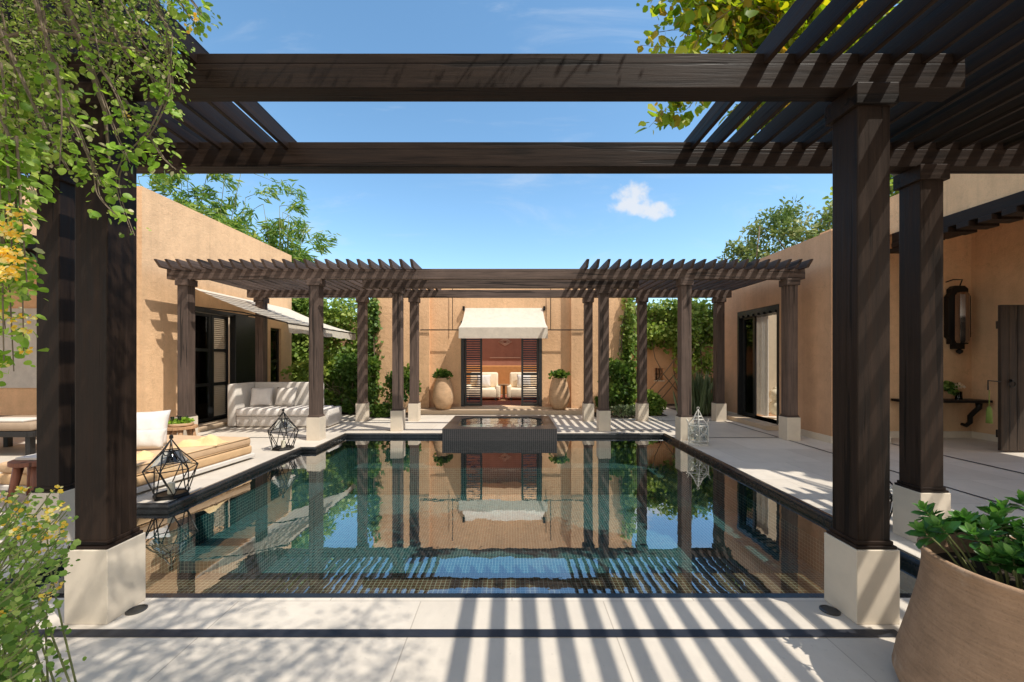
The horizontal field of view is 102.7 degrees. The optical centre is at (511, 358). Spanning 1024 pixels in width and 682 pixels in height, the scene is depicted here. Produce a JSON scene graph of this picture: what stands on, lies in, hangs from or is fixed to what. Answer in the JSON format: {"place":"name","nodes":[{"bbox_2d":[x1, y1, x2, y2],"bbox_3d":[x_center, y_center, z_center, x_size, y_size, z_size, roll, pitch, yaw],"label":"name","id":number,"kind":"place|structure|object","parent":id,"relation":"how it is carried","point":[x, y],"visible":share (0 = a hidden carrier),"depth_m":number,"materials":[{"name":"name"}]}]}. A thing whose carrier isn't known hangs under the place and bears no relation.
{"place":"outdoors","nodes":[
{"label":"outdoors","id":0,"kind":"place"},
{"bbox_2d":[0,185,355,432],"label":"house","id":1,"kind":"structure","parent":0,"point":[225,315],"depth_m":9.31,"materials":[{"name":"paint"}]},
{"bbox_2d":[0,308,36,387],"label":"loggia screen","id":2,"kind":"object","parent":1,"relation":"attached to","point":[21,375],"visible":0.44,"depth_m":8.24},
{"bbox_2d":[195,312,210,422],"bbox_3d":[-7.225,0.220,9.480,0.050,2.540,0.640,0,0,0],"label":"door leaf","id":3,"kind":"structure","parent":1,"relation":"in","point":[202,320],"depth_m":9.57,"materials":[{"name":"black paint"}]},
{"bbox_2d":[211,314,227,419],"bbox_3d":[-7.225,0.220,10.110,0.050,2.540,0.580,0,0,0],"label":"louvred door leaf","id":4,"kind":"structure","parent":1,"relation":"in","point":[219,357],"depth_m":10.11,"materials":[{"name":"black paint"}]},
{"bbox_2d":[271,328,278,381],"bbox_3d":[-7.185,0.100,12.325,0.050,1.980,0.530,0,0,0],"label":"window","id":5,"kind":"structure","parent":1,"relation":"in","point":[274,332],"depth_m":12.40,"materials":[{"name":"black glass"}]},
{"bbox_2d":[22,0,897,316],"label":"sky","id":6,"kind":"structure","parent":0,"point":[436,221],"materials":[{"name":"blue"}]},
{"bbox_2d":[137,437,816,529],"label":"pool water","id":7,"kind":"structure","parent":0,"point":[349,466],"depth_m":6.00,"materials":[{"name":"teal liquid"}]},
{"bbox_2d":[0,407,1023,681],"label":"pool deck","id":8,"kind":"structure","parent":0,"point":[796,469],"depth_m":2.45,"materials":[{"name":"stone"}]},
{"bbox_2d":[0,415,36,455],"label":"bench","id":9,"kind":"object","parent":8,"relation":"on","point":[12,426],"visible":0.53,"depth_m":6.62,"materials":[{"name":"beige wood"}]},
{"bbox_2d":[6,459,36,502],"bbox_3d":[-5.420,1.377,4.725,0.500,0.455,0.510,0,0,0],"label":"side table","id":10,"kind":"object","parent":8,"relation":"on","point":[17,466],"visible":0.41,"depth_m":4.54,"materials":[{"name":"red wood"}]},
{"bbox_2d":[15,453,36,459],"bbox_3d":[-5.430,1.133,4.720,0.300,0.030,0.240,0,0,0],"label":"folded towel","id":11,"kind":"object","parent":10,"relation":"on","point":[31,457],"visible":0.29,"depth_m":4.61,"materials":[{"name":"grey fabric"}]},
{"bbox_2d":[0,485,86,681],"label":"flowering shrub","id":12,"kind":"object","parent":8,"relation":"on","point":[12,633],"visible":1,"depth_m":1.42,"materials":[{"name":"green plant"}]},
{"bbox_2d":[0,435,254,492],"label":"daybed","id":13,"kind":"object","parent":8,"relation":"on","point":[233,450],"visible":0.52,"depth_m":5.60,"materials":[{"name":"tan beige fabric"},{"name":"white fabric"}]},
{"bbox_2d":[137,450,156,459],"bbox_3d":[-4.718,1.180,5.079,0.478,0.136,0.329,0,0,-29],"label":"towel","id":14,"kind":"object","parent":13,"relation":"on","point":[144,455],"visible":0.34,"depth_m":5.14,"materials":[{"name":"yellow fabric"}]},
{"bbox_2d":[137,428,166,448],"bbox_3d":[-4.980,1.100,5.560,0.460,0.260,0.176,0,0,-17],"label":"cushion","id":15,"kind":"object","parent":13,"relation":"on","point":[150,438],"visible":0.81,"depth_m":5.54,"materials":[{"name":"white fabric"}]},
{"bbox_2d":[137,410,170,445],"bbox_3d":[-5.200,1.000,5.780,0.580,0.497,0.239,0,0,-24],"label":"cushion","id":16,"kind":"object","parent":13,"relation":"on","point":[152,420],"visible":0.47,"depth_m":5.80,"materials":[{"name":"white fabric"}]},
{"bbox_2d":[173,434,229,447],"bbox_3d":[-4.499,1.176,5.951,0.614,0.143,0.384,0,0,-13],"label":"towel","id":17,"kind":"object","parent":13,"relation":"on","point":[210,440],"visible":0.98,"depth_m":5.86,"materials":[{"name":"yellow fabric"}]},
{"bbox_2d":[125,604,147,615],"bbox_3d":[-2.382,1.595,2.600,0.110,0.007,0.110,0,0,0],"label":"ground light","id":18,"kind":"object","parent":8,"relation":"on","point":[137,609],"visible":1,"depth_m":2.60,"materials":[{"name":"metal"}]},
{"bbox_2d":[142,435,198,500],"bbox_3d":[-3.950,1.243,4.750,0.445,0.710,0.513,0,0,-17],"label":"lantern","id":19,"kind":"object","parent":8,"relation":"on","point":[170,455],"visible":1,"depth_m":4.74,"materials":[{"name":"black metal"}]},
{"bbox_2d":[167,424,197,435],"bbox_3d":[-6.150,1.433,7.625,0.500,0.347,0.509,0,0,0],"label":"side table","id":20,"kind":"object","parent":8,"relation":"on","point":[190,430],"visible":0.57,"depth_m":7.50,"materials":[{"name":"beige wood"}]},
{"bbox_2d":[168,416,194,426],"bbox_3d":[-6.169,1.173,7.629,0.418,0.185,0.412,0,0,0],"label":"planted tray","id":21,"kind":"object","parent":20,"relation":"on","point":[180,421],"visible":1,"depth_m":7.57,"materials":[{"name":"plant"}]},
{"bbox_2d":[137,174,308,242],"bbox_3d":[-11.183,-2.762,14.559,6.773,8.745,4.012,0,0,0],"label":"tree","id":22,"kind":"object","parent":8,"relation":"on","point":[158,180],"visible":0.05,"depth_m":14.52,"materials":[{"name":"green plant"}]},
{"bbox_2d":[183,195,356,345],"bbox_3d":[-9.231,-1.967,14.702,6.764,7.165,3.964,0,0,0],"label":"tree","id":23,"kind":"object","parent":8,"relation":"on","point":[296,251],"visible":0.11,"depth_m":14.48,"materials":[{"name":"green plant"}]},
{"bbox_2d":[267,409,298,450],"bbox_3d":[-4.020,1.243,7.200,0.445,0.710,0.513,0,0,-40],"label":"lantern","id":24,"kind":"object","parent":8,"relation":"on","point":[280,423],"visible":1,"depth_m":7.18,"materials":[{"name":"black metal"}]},
{"bbox_2d":[227,382,340,426],"bbox_3d":[-5.380,1.090,9.850,2.360,0.980,0.940,0,0,0],"label":"sofa","id":25,"kind":"object","parent":8,"relation":"on","point":[241,412],"visible":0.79,"depth_m":9.44,"materials":[{"name":"grey fabric"}]},
{"bbox_2d":[249,387,273,406],"bbox_3d":[-6.020,0.930,9.860,0.500,0.446,0.221,0,0,-14],"label":"cushion","id":26,"kind":"object","parent":25,"relation":"on","point":[261,396],"visible":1,"depth_m":9.80,"materials":[{"name":"white fabric"}]},
{"bbox_2d":[274,387,297,405],"bbox_3d":[-5.450,0.930,9.880,0.529,0.446,0.220,0,0,0],"label":"cushion","id":27,"kind":"object","parent":25,"relation":"on","point":[285,396],"visible":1,"depth_m":9.81,"materials":[{"name":"grey fabric"}]},
{"bbox_2d":[302,320,356,358],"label":"garden wall","id":28,"kind":"structure","parent":8,"relation":"on","point":[341,341],"depth_m":14.80,"materials":[{"name":"paint"}]},
{"bbox_2d":[292,298,371,403],"bbox_3d":[-6.216,-0.425,14.339,5.987,4.180,1.479,0,0,0],"label":"climbing vine","id":29,"kind":"object","parent":8,"relation":"on","point":[333,316],"visible":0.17,"depth_m":14.02,"materials":[{"name":"green plant"}]},
{"bbox_2d":[0,433,919,597],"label":"pool coping","id":30,"kind":"object","parent":8,"relation":"on","point":[819,526],"visible":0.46,"depth_m":4.09,"materials":[{"name":"stone"}]},
{"bbox_2d":[154,259,812,440],"bbox_3d":[-0.510,-0.130,9.280,12.500,3.460,3.198,0,0,0],"label":"pergola","id":31,"kind":"object","parent":8,"relation":"on","point":[263,281],"visible":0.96,"depth_m":8.13,"materials":[{"name":"brown wood"}]},
{"bbox_2d":[442,416,556,440],"bbox_3d":[-0.250,2.065,9.230,2.320,1.270,1.900,0,0,0],"label":"spa tub","id":32,"kind":"object","parent":8,"relation":"on","point":[499,428],"visible":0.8,"depth_m":8.28,"materials":[{"name":"black tile"}]},
{"bbox_2d":[373,289,631,414],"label":"pavilion","id":33,"kind":"structure","parent":8,"relation":"on","point":[459,336],"depth_m":12.26,"materials":[{"name":"paint"}]},
{"bbox_2d":[432,368,453,409],"bbox_3d":[-1.993,0.878,11.820,0.640,1.204,0.610,0,0,0],"label":"planter jar","id":34,"kind":"object","parent":33,"relation":"on","point":[443,395],"visible":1,"depth_m":11.62,"materials":[{"name":"ceramic"}]},
{"bbox_2d":[464,338,481,405],"bbox_3d":[-1.168,0.215,12.385,0.535,2.450,0.050,0,0,0],"label":"louvred door","id":35,"kind":"structure","parent":33,"relation":"in","point":[466,403],"depth_m":12.36,"materials":[{"name":"black paint"}]},
{"bbox_2d":[467,366,536,393],"bbox_3d":[-0.250,0.880,16.520,4.700,1.160,0.140,0,0,0],"label":"headboard","id":36,"kind":"object","parent":33,"relation":"on","point":[503,372],"visible":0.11,"depth_m":16.45,"materials":[{"name":"orange wood"}]},
{"bbox_2d":[467,395,536,404],"bbox_3d":[-0.250,1.454,14.475,3.900,0.011,3.450,0,0,0],"label":"rug","id":37,"kind":"object","parent":33,"relation":"on","point":[492,401],"visible":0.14,"depth_m":13.66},
{"bbox_2d":[467,372,500,400],"bbox_3d":[-1.000,0.985,14.350,1.200,0.950,0.900,0,0,0],"label":"armchair","id":38,"kind":"object","parent":37,"relation":"on","point":[491,387],"visible":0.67,"depth_m":14.36,"materials":[{"name":"beige fabric"}]},
{"bbox_2d":[498,384,509,400],"bbox_3d":[-0.280,1.180,14.100,0.400,0.560,0.400,0,0,0],"label":"side table","id":39,"kind":"object","parent":37,"relation":"on","point":[503,394],"visible":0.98,"depth_m":14.05,"materials":[{"name":"beige wood"}]},
{"bbox_2d":[507,372,536,400],"bbox_3d":[0.420,0.985,14.350,1.200,0.950,0.900,0,0,0],"label":"armchair","id":40,"kind":"object","parent":37,"relation":"on","point":[514,389],"visible":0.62,"depth_m":14.38,"materials":[{"name":"beige fabric"}]},
{"bbox_2d":[490,338,519,357],"bbox_3d":[-0.280,-0.605,16.570,1.240,1.210,0.040,0,0,0],"label":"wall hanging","id":41,"kind":"object","parent":33,"relation":"attached to","point":[502,341],"depth_m":16.56},
{"bbox_2d":[521,338,538,405],"bbox_3d":[0.543,0.215,12.385,0.525,2.450,0.050,0,0,0],"label":"louvred door","id":42,"kind":"structure","parent":33,"relation":"in","point":[523,403],"depth_m":12.36,"materials":[{"name":"black paint"}]},
{"bbox_2d":[548,369,570,409],"bbox_3d":[1.375,0.893,11.814,0.661,1.173,0.621,0,0,0],"label":"planter jar","id":43,"kind":"object","parent":33,"relation":"on","point":[559,395],"visible":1,"depth_m":11.61,"materials":[{"name":"ceramic"}]},
{"bbox_2d":[0,0,1023,623],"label":"pergola","id":44,"kind":"object","parent":8,"relation":"on","point":[922,98],"visible":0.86,"depth_m":2.57,"materials":[{"name":"brown wood"}]},
{"bbox_2d":[0,0,222,386],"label":"hanging vine","id":45,"kind":"object","parent":44,"relation":"hanging from","point":[23,157],"visible":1,"depth_m":1.78,"materials":[{"name":"green plant"}]},
{"bbox_2d":[634,0,901,175],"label":"climbing vine","id":46,"kind":"object","parent":44,"relation":"on","point":[745,26],"visible":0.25,"depth_m":4.15,"materials":[{"name":"green plant"}]},
{"bbox_2d":[145,494,906,592],"bbox_3d":[-0.700,2.315,5.730,7.808,0.870,5.888,0,0,0],"label":"pool basin","id":47,"kind":"object","parent":8,"relation":"in","point":[504,533],"visible":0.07,"depth_m":6.11,"materials":[{"name":"green tile"}]},
{"bbox_2d":[146,544,823,592],"bbox_3d":[-0.938,2.383,3.635,7.305,0.726,1.650,0,0,0],"label":"pool step","id":48,"kind":"object","parent":47,"relation":"on","point":[163,575],"visible":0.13,"depth_m":3.69,"materials":[{"name":"brown tile"}]},
{"bbox_2d":[179,485,823,589],"bbox_3d":[-0.275,2.483,5.735,6.930,0.526,5.850,0,0,0],"label":"pool bench","id":49,"kind":"object","parent":47,"relation":"on","point":[719,534],"visible":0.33,"depth_m":5.42,"materials":[{"name":"green tile"}]},
{"bbox_2d":[632,313,712,403],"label":"garden wall","id":50,"kind":"structure","parent":8,"relation":"on","point":[654,373],"depth_m":14.40,"materials":[{"name":"paint"}]},
{"bbox_2d":[632,298,712,397],"bbox_3d":[5.715,-0.283,14.186,5.812,3.796,1.385,0,0,0],"label":"climbing vine","id":51,"kind":"object","parent":50,"relation":"attached to","point":[662,331],"visible":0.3,"depth_m":14.05,"materials":[{"name":"green plant"}]},
{"bbox_2d":[667,298,712,402],"bbox_3d":[6.257,-0.287,13.860,1.861,3.798,1.379,0,0,0],"label":"climbing vine","id":52,"kind":"object","parent":50,"relation":"attached to","point":[697,360],"visible":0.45,"depth_m":13.69,"materials":[{"name":"green plant"}]},
{"bbox_2d":[686,409,710,445],"bbox_3d":[3.460,1.252,7.620,0.456,0.693,0.396,0,0,-11],"label":"lantern","id":53,"kind":"object","parent":8,"relation":"on","point":[698,441],"visible":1,"depth_m":7.57,"materials":[{"name":"white metal"}]},
{"bbox_2d":[716,195,831,262],"bbox_3d":[8.969,-1.674,12.914,4.844,6.674,2.666,0,0,-15],"label":"leafy tree","id":54,"kind":"object","parent":8,"relation":"on","point":[751,250],"visible":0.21,"depth_m":12.62,"materials":[{"name":"green plant"}]},
{"bbox_2d":[819,605,840,615],"bbox_3d":[2.013,1.595,2.595,0.110,0.007,0.110,0,0,0],"label":"ground light","id":55,"kind":"object","parent":8,"relation":"on","point":[830,610],"visible":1,"depth_m":2.59,"materials":[{"name":"metal"}]},
{"bbox_2d":[725,174,1023,450],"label":"house","id":56,"kind":"structure","parent":8,"relation":"on","point":[983,236],"depth_m":8.07,"materials":[{"name":"paint"}]},
{"bbox_2d":[742,316,756,417],"bbox_3d":[6.095,0.205,10.525,0.050,2.570,0.550,0,0,0],"label":"door leaf","id":57,"kind":"structure","parent":56,"relation":"in","point":[749,325],"depth_m":10.52,"materials":[{"name":"black paint"}]},
{"bbox_2d":[757,316,768,415],"bbox_3d":[6.502,0.180,10.710,0.084,2.600,0.580,0,0,0],"label":"curtain","id":58,"kind":"object","parent":56,"relation":"hanging from","point":[762,371],"visible":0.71,"depth_m":10.60,"materials":[{"name":"white fabric"}]},
{"bbox_2d":[769,387,776,414],"bbox_3d":[7.000,1.135,10.850,0.380,0.730,0.380,0,0,0],"label":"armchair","id":59,"kind":"object","parent":56,"relation":"on","point":[773,402],"visible":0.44,"depth_m":10.78,"materials":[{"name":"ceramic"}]},
{"bbox_2d":[891,398,992,426],"bbox_3d":[8.400,1.091,8.030,1.600,0.561,0.380,0,0,0],"label":"console shelf","id":60,"kind":"object","parent":56,"relation":"attached to","point":[975,410],"visible":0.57,"depth_m":7.93,"materials":[{"name":"black wood"}]},
{"bbox_2d":[943,380,965,399],"bbox_3d":[8.648,0.623,8.005,0.446,0.374,0.257,0,0,0],"label":"flower vase","id":61,"kind":"object","parent":60,"relation":"on","point":[951,388],"visible":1,"depth_m":7.97,"materials":[{"name":"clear glass"}]},
{"bbox_2d":[944,279,970,353],"bbox_3d":[8.894,-0.821,8.123,0.451,1.482,0.234,0,0,0],"label":"wall lantern","id":62,"kind":"object","parent":56,"relation":"attached to","point":[957,317],"depth_m":8.14,"materials":[{"name":"black metal"}]},
{"bbox_2d":[985,390,992,422],"bbox_3d":[8.070,0.820,6.930,0.084,0.560,0.084,0,0,0],"label":"tassel","id":63,"kind":"object","parent":56,"relation":"hanging from","point":[989,416],"visible":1,"depth_m":6.91,"materials":[{"name":"green fabric"}]},
{"bbox_2d":[987,305,1023,450],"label":"plank door","id":64,"kind":"structure","parent":56,"relation":"in","point":[1010,323],"depth_m":6.92,"materials":[{"name":"brown wood"}]},
{"bbox_2d":[890,481,892,518],"bbox_3d":[3.470,1.243,4.020,0.445,0.710,0.513,0,0,-6],"label":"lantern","id":65,"kind":"object","parent":8,"relation":"on","point":[891,498],"visible":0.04,"depth_m":3.89,"materials":[{"name":"black metal"}]},
{"bbox_2d":[892,489,1023,681],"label":"planter jar","id":66,"kind":"object","parent":8,"relation":"on","point":[963,619],"visible":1,"depth_m":1.80,"materials":[{"name":"brown ceramic"}]},
{"bbox_2d":[333,403,710,417],"bbox_3d":[-0.525,1.592,12.775,12.950,0.001,3.650,0,0,0],"label":"planting bed","id":67,"kind":"object","parent":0,"point":[671,406],"visible":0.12,"depth_m":11.56,"materials":[{"name":"soil"}]},
{"bbox_2d":[280,346,351,404],"bbox_3d":[-5.516,0.636,11.839,1.881,1.955,1.434,0,0,27],"label":"leafy shrub","id":68,"kind":"object","parent":67,"relation":"on","point":[329,360],"visible":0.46,"depth_m":11.68,"materials":[{"name":"green plant"}]},
{"bbox_2d":[327,349,381,414],"bbox_3d":[-4.552,0.706,11.706,1.622,1.920,1.177,0,0,0],"label":"leafy shrub","id":69,"kind":"object","parent":67,"relation":"on","point":[346,368],"visible":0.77,"depth_m":11.53,"materials":[{"name":"green plant"}]},
{"bbox_2d":[368,298,384,404],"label":"climbing vine","id":70,"kind":"object","parent":67,"relation":"on","point":[373,317],"visible":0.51,"depth_m":12.01,"materials":[{"name":"green plant"}]},
{"bbox_2d":[369,402,391,417],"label":"leafy shrub","id":71,"kind":"object","parent":67,"relation":"on","point":[380,410],"visible":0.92,"depth_m":10.99,"materials":[{"name":"green plant"}]},
{"bbox_2d":[380,363,421,411],"bbox_3d":[-3.128,0.874,11.518,0.992,1.481,1.014,0,0,-43],"label":"leafy shrub","id":72,"kind":"object","parent":67,"relation":"on","point":[388,381],"visible":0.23,"depth_m":11.33,"materials":[{"name":"green plant"}]},
{"bbox_2d":[594,357,633,412],"bbox_3d":[2.866,0.794,11.541,1.038,1.638,0.945,0,0,0],"label":"leafy shrub","id":73,"kind":"object","parent":67,"relation":"on","point":[620,372],"visible":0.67,"depth_m":11.31,"materials":[{"name":"green plant"}]},
{"bbox_2d":[609,404,634,417],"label":"leafy shrub","id":74,"kind":"object","parent":67,"relation":"on","point":[627,410],"visible":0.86,"depth_m":10.93,"materials":[{"name":"green plant"}]},
{"bbox_2d":[617,298,636,408],"bbox_3d":[3.456,-0.439,12.033,0.740,4.200,0.719,0,0,0],"label":"climbing vine","id":75,"kind":"object","parent":67,"relation":"on","point":[628,341],"visible":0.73,"depth_m":11.97,"materials":[{"name":"green plant"}]},
{"bbox_2d":[647,389,666,415],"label":"leafy shrub","id":76,"kind":"object","parent":67,"relation":"on","point":[657,403],"visible":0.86,"depth_m":11.44,"materials":[{"name":"green plant"}]},
{"bbox_2d":[672,371,712,414],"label":"upright grass","id":77,"kind":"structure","parent":67,"relation":"on","point":[702,396],"depth_m":11.38,"materials":[{"name":"green plant"}]},
{"bbox_2d":[24,420,1023,636],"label":"paving band","id":78,"kind":"object","parent":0,"point":[482,633],"visible":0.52,"depth_m":2.38,"materials":[{"name":"stone"}]},
{"label":"ground","id":79,"kind":"structure","parent":0,"visible":0},
{"bbox_2d":[822,174,898,210],"bbox_3d":[11.892,-2.227,12.891,4.039,7.769,3.011,0,0,-44],"label":"leafy tree","id":80,"kind":"object","parent":79,"relation":"on","point":[892,193],"visible":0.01,"depth_m":12.43,"materials":[{"name":"green plant"}]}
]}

